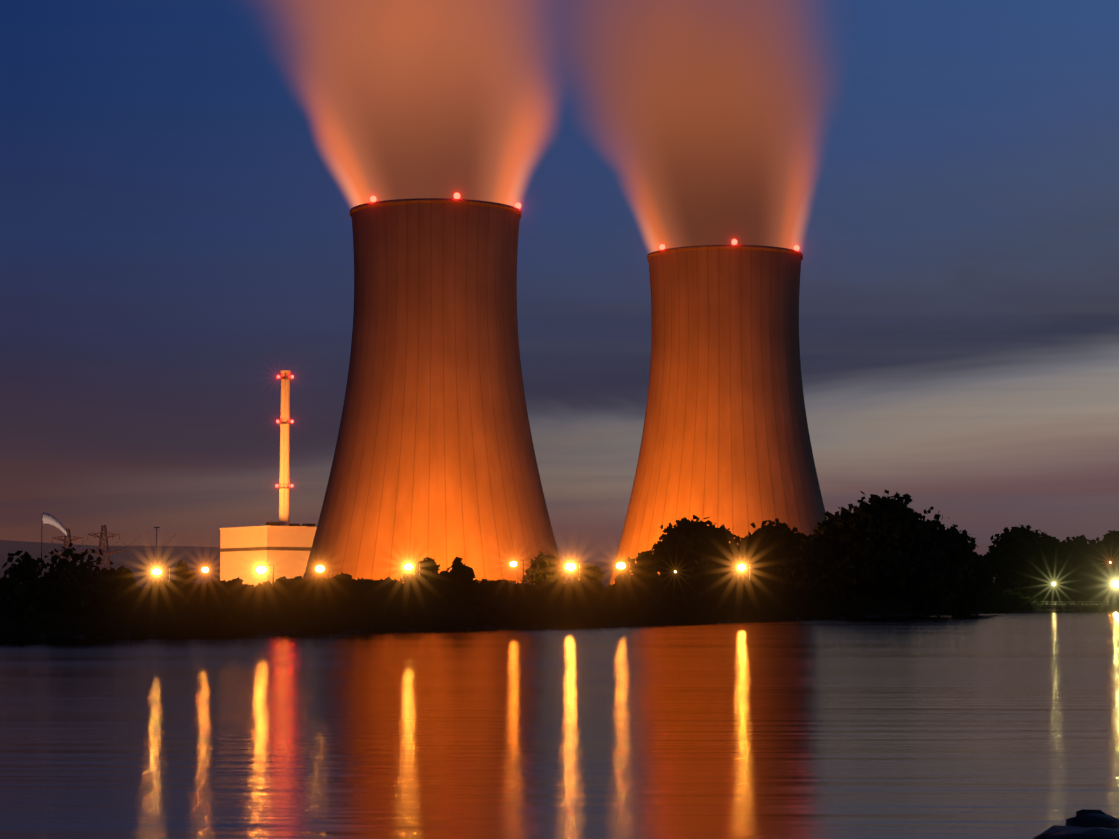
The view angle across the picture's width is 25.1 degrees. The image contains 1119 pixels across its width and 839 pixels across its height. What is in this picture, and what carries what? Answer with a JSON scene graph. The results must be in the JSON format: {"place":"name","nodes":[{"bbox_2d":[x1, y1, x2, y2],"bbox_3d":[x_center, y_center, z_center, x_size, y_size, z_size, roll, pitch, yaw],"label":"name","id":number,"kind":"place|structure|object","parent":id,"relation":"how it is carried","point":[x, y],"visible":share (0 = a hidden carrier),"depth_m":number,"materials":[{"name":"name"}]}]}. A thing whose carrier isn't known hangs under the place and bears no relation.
{"place":"outdoors","nodes":[
{"label":"outdoors","id":0,"kind":"place"},
{"bbox_2d":[0,540,1097,639],"bbox_3d":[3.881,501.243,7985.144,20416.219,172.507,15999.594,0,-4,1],"label":"ground","id":1,"kind":"structure","parent":0,"point":[56,623],"depth_m":215.16,"materials":[{"name":"black plant"}]},
{"bbox_2d":[8,558,40,584],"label":"tree","id":2,"kind":"object","parent":1,"relation":"on","point":[20,565],"visible":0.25,"depth_m":319.61,"materials":[{"name":"green plant"}]},
{"bbox_2d":[41,512,67,576],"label":"wind sock","id":3,"kind":"object","parent":1,"relation":"on","point":[50,519],"visible":1,"depth_m":450.07,"materials":[{"name":"grey fabric"}]},
{"bbox_2d":[46,529,82,560],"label":"pylon","id":4,"kind":"object","parent":1,"relation":"on","point":[65,541],"visible":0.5,"depth_m":2101.06,"materials":[{"name":"silver metal"}]},
{"bbox_2d":[2,534,181,567],"bbox_3d":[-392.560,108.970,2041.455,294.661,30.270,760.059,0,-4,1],"label":"power lines","id":5,"kind":"object","parent":4,"relation":"attached to","point":[112,551],"visible":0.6,"depth_m":1821.69,"materials":[{"name":"black metal"}]},
{"bbox_2d":[82,525,125,569],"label":"pylon","id":6,"kind":"object","parent":1,"relation":"on","point":[104,527],"visible":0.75,"depth_m":1900.75,"materials":[{"name":"silver metal"}]},
{"bbox_2d":[116,565,133,579],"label":"tree","id":7,"kind":"object","parent":1,"relation":"on","point":[125,572],"visible":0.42,"depth_m":329.29,"materials":[{"name":"green plant"}]},
{"bbox_2d":[154,527,159,581],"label":"light mast","id":8,"kind":"object","parent":1,"relation":"on","point":[156,553],"visible":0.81,"depth_m":760.08,"materials":[{"name":"metal"}]},
{"bbox_2d":[153,566,169,580],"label":"sodium lamp","id":9,"kind":"object","parent":1,"relation":"on","point":[156,571],"visible":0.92,"depth_m":299.69,"materials":[{"name":"yellow"}]},
{"bbox_2d":[174,560,195,582],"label":"tree","id":10,"kind":"object","parent":1,"relation":"on","point":[182,571],"visible":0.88,"depth_m":329.23,"materials":[{"name":"green plant"}]},
{"bbox_2d":[201,564,217,579],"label":"sodium lamp","id":11,"kind":"object","parent":1,"relation":"on","point":[204,569],"visible":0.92,"depth_m":309.65,"materials":[{"name":"yellow"}]},
{"bbox_2d":[256,564,273,586],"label":"sodium lamp","id":12,"kind":"object","parent":1,"relation":"on","point":[261,568],"visible":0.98,"depth_m":319.56,"materials":[{"name":"yellow"}]},
{"bbox_2d":[220,518,316,586],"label":"auxiliary building","id":13,"kind":"structure","parent":1,"relation":"on","point":[285,551],"depth_m":1084.32,"materials":[{"name":"paint"}]},
{"bbox_2d":[276,370,293,525],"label":"vent stack","id":14,"kind":"object","parent":13,"relation":"on","point":[283,486],"visible":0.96,"depth_m":1101.41,"materials":[{"name":"concrete"}]},
{"bbox_2d":[315,563,331,576],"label":"sodium lamp","id":15,"kind":"object","parent":1,"relation":"on","point":[319,568],"visible":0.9,"depth_m":324.49,"materials":[{"name":"yellow"}]},
{"bbox_2d":[405,561,420,578],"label":"sodium lamp","id":16,"kind":"object","parent":1,"relation":"on","point":[408,566],"visible":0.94,"depth_m":334.51,"materials":[{"name":"yellow"}]},
{"bbox_2d":[411,557,439,583],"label":"tree","id":17,"kind":"object","parent":1,"relation":"on","point":[429,569],"visible":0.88,"depth_m":348.42,"materials":[{"name":"green plant"}]},
{"bbox_2d":[303,193,566,584],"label":"cooling tower","id":18,"kind":"structure","parent":1,"relation":"on","point":[434,457],"depth_m":897.63,"materials":[{"name":"concrete"}]},
{"bbox_2d":[436,570,448,580],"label":"tree","id":19,"kind":"object","parent":1,"relation":"on","point":[440,575],"visible":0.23,"depth_m":353.69,"materials":[{"name":"green plant"}]},
{"bbox_2d":[0,599,1012,640],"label":"shore reeds","id":20,"kind":"object","parent":1,"relation":"on","point":[675,615],"visible":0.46,"depth_m":209.27,"materials":[{"name":"green plant"}]},
{"bbox_2d":[510,559,523,581],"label":"sodium lamp","id":21,"kind":"object","parent":1,"relation":"on","point":[512,563],"visible":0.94,"depth_m":379.36,"materials":[{"name":"yellow"}]},
{"bbox_2d":[524,551,562,584],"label":"tree","id":22,"kind":"object","parent":1,"relation":"on","point":[541,568],"visible":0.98,"depth_m":407.27,"materials":[{"name":"green plant"}]},
{"bbox_2d":[37,609,1077,639],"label":"shore stones","id":23,"kind":"object","parent":1,"relation":"on","point":[407,629],"visible":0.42,"depth_m":199.28,"materials":[{"name":"grey stone"}]},
{"bbox_2d":[0,542,1117,630],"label":"bank shrubs","id":24,"kind":"object","parent":1,"relation":"on","point":[81,588],"visible":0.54,"depth_m":218.87,"materials":[{"name":"green plant"}]},
{"bbox_2d":[566,562,580,580],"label":"sodium lamp","id":25,"kind":"object","parent":1,"relation":"on","point":[570,566],"visible":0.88,"depth_m":398.89,"materials":[{"name":"yellow"}]},
{"bbox_2d":[574,564,603,583],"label":"tree","id":26,"kind":"object","parent":1,"relation":"on","point":[590,572],"visible":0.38,"depth_m":413.59,"materials":[{"name":"green plant"}]},
{"bbox_2d":[617,561,630,585],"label":"sodium lamp","id":27,"kind":"object","parent":1,"relation":"on","point":[621,565],"visible":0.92,"depth_m":418.97,"materials":[{"name":"yellow"}]},
{"bbox_2d":[615,557,637,584],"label":"tree","id":28,"kind":"object","parent":1,"relation":"on","point":[622,576],"visible":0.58,"depth_m":438.77,"materials":[{"name":"green plant"}]},
{"bbox_2d":[631,550,657,585],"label":"tree","id":29,"kind":"object","parent":1,"relation":"on","point":[644,571],"visible":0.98,"depth_m":437.67,"materials":[{"name":"green plant"}]},
{"bbox_2d":[636,562,658,588],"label":"tree","id":30,"kind":"object","parent":1,"relation":"on","point":[652,582],"visible":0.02,"depth_m":496.82,"materials":[{"name":"green plant"}]},
{"bbox_2d":[656,556,674,577],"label":"tree","id":31,"kind":"object","parent":1,"relation":"on","point":[661,570],"visible":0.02,"depth_m":536.72,"materials":[{"name":"green plant"}]},
{"bbox_2d":[651,515,740,580],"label":"tree","id":32,"kind":"object","parent":1,"relation":"on","point":[681,545],"visible":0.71,"depth_m":515.19,"materials":[{"name":"green plant"}]},
{"bbox_2d":[686,557,725,580],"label":"tree","id":33,"kind":"object","parent":1,"relation":"on","point":[699,564],"visible":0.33,"depth_m":477.38,"materials":[{"name":"green plant"}]},
{"bbox_2d":[609,239,826,584],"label":"cooling tower","id":34,"kind":"structure","parent":1,"relation":"on","point":[725,441],"depth_m":994.75,"materials":[{"name":"concrete"}]},
{"bbox_2d":[713,543,758,582],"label":"tree","id":35,"kind":"object","parent":1,"relation":"on","point":[730,559],"visible":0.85,"depth_m":496.36,"materials":[{"name":"green plant"}]},
{"bbox_2d":[738,564,750,582],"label":"sodium lamp","id":36,"kind":"object","parent":1,"relation":"on","point":[741,567],"visible":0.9,"depth_m":450.67,"materials":[{"name":"yellow"}]},
{"bbox_2d":[738,518,810,582],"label":"tree","id":37,"kind":"object","parent":1,"relation":"on","point":[770,544],"visible":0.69,"depth_m":524.67,"materials":[{"name":"green plant"}]},
{"bbox_2d":[809,506,849,552],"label":"tree","id":38,"kind":"object","parent":1,"relation":"on","point":[821,532],"visible":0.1,"depth_m":437.14,"materials":[{"name":"green plant"}]},
{"bbox_2d":[827,490,962,561],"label":"tree","id":39,"kind":"object","parent":1,"relation":"on","point":[883,523],"visible":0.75,"depth_m":424.76,"materials":[{"name":"green plant"}]},
{"bbox_2d":[937,524,981,601],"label":"tree","id":40,"kind":"object","parent":1,"relation":"on","point":[964,557],"visible":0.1,"depth_m":440.31,"materials":[{"name":"green plant"}]},
{"bbox_2d":[984,547,1022,589],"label":"tree","id":41,"kind":"object","parent":1,"relation":"on","point":[1007,570],"visible":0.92,"depth_m":766.70,"materials":[{"name":"green plant"}]},
{"bbox_2d":[983,525,1066,585],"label":"tree","id":42,"kind":"object","parent":1,"relation":"on","point":[1020,543],"visible":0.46,"depth_m":781.47,"materials":[{"name":"green plant"}]},
{"bbox_2d":[1019,535,1070,577],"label":"tree","id":43,"kind":"object","parent":1,"relation":"on","point":[1058,551],"visible":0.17,"depth_m":775.44,"materials":[{"name":"green plant"}]},
{"bbox_2d":[1016,555,1083,601],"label":"tree","id":44,"kind":"object","parent":1,"relation":"on","point":[1040,574],"visible":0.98,"depth_m":692.28,"materials":[{"name":"green plant"}]},
{"bbox_2d":[1032,581,1118,611],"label":"jetty","id":45,"kind":"object","parent":1,"relation":"on","point":[1112,601],"visible":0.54,"depth_m":635.48,"materials":[{"name":"brown metal"}]},
{"bbox_2d":[1059,534,1106,555],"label":"tree","id":46,"kind":"object","parent":1,"relation":"on","point":[1076,544],"visible":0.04,"depth_m":791.95,"materials":[{"name":"green plant"}]},
{"bbox_2d":[1067,549,1118,571],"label":"tree","id":47,"kind":"object","parent":1,"relation":"on","point":[1077,559],"visible":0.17,"depth_m":774.05,"materials":[{"name":"green plant"}]},
{"bbox_2d":[1075,554,1118,610],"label":"tree","id":48,"kind":"object","parent":1,"relation":"on","point":[1095,587],"visible":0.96,"depth_m":712.62,"materials":[{"name":"green plant"}]},
{"bbox_2d":[1087,530,1118,552],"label":"tree","id":49,"kind":"object","parent":1,"relation":"on","point":[1110,541],"visible":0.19,"depth_m":811.66,"materials":[{"name":"green plant"}]},
{"bbox_2d":[0,610,1118,838],"bbox_3d":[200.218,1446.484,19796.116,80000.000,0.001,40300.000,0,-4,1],"label":"river water","id":50,"kind":"structure","parent":0,"point":[986,726],"depth_m":40.83,"materials":[{"name":"blue liquid"}]},
{"bbox_2d":[1032,825,1083,838],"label":"shore rock","id":51,"kind":"object","parent":50,"relation":"in","point":[1053,829],"visible":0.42,"depth_m":22.30,"materials":[{"name":"grey stone"}]},
{"bbox_2d":[1046,827,1118,838],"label":"shore rock","id":52,"kind":"object","parent":50,"relation":"in","point":[1090,833],"visible":1,"depth_m":21.79,"materials":[{"name":"grey stone"}]},
{"bbox_2d":[1065,813,1118,825],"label":"shore rock","id":53,"kind":"object","parent":50,"relation":"in","point":[1092,819],"visible":0.56,"depth_m":23.78,"materials":[{"name":"grey stone"}]},
{"bbox_2d":[1076,809,1107,814],"bbox_3d":[5.287,3.928,25.012,0.328,0.107,0.244,0,-4,1],"label":"shore rock","id":54,"kind":"object","parent":50,"relation":"in","point":[1086,811],"visible":0.48,"depth_m":24.96,"materials":[{"name":"grey stone"}]},
{"bbox_2d":[0,0,1118,561],"label":"sky","id":55,"kind":"structure","parent":0,"point":[181,181],"materials":[{"name":"blue"}]}
]}

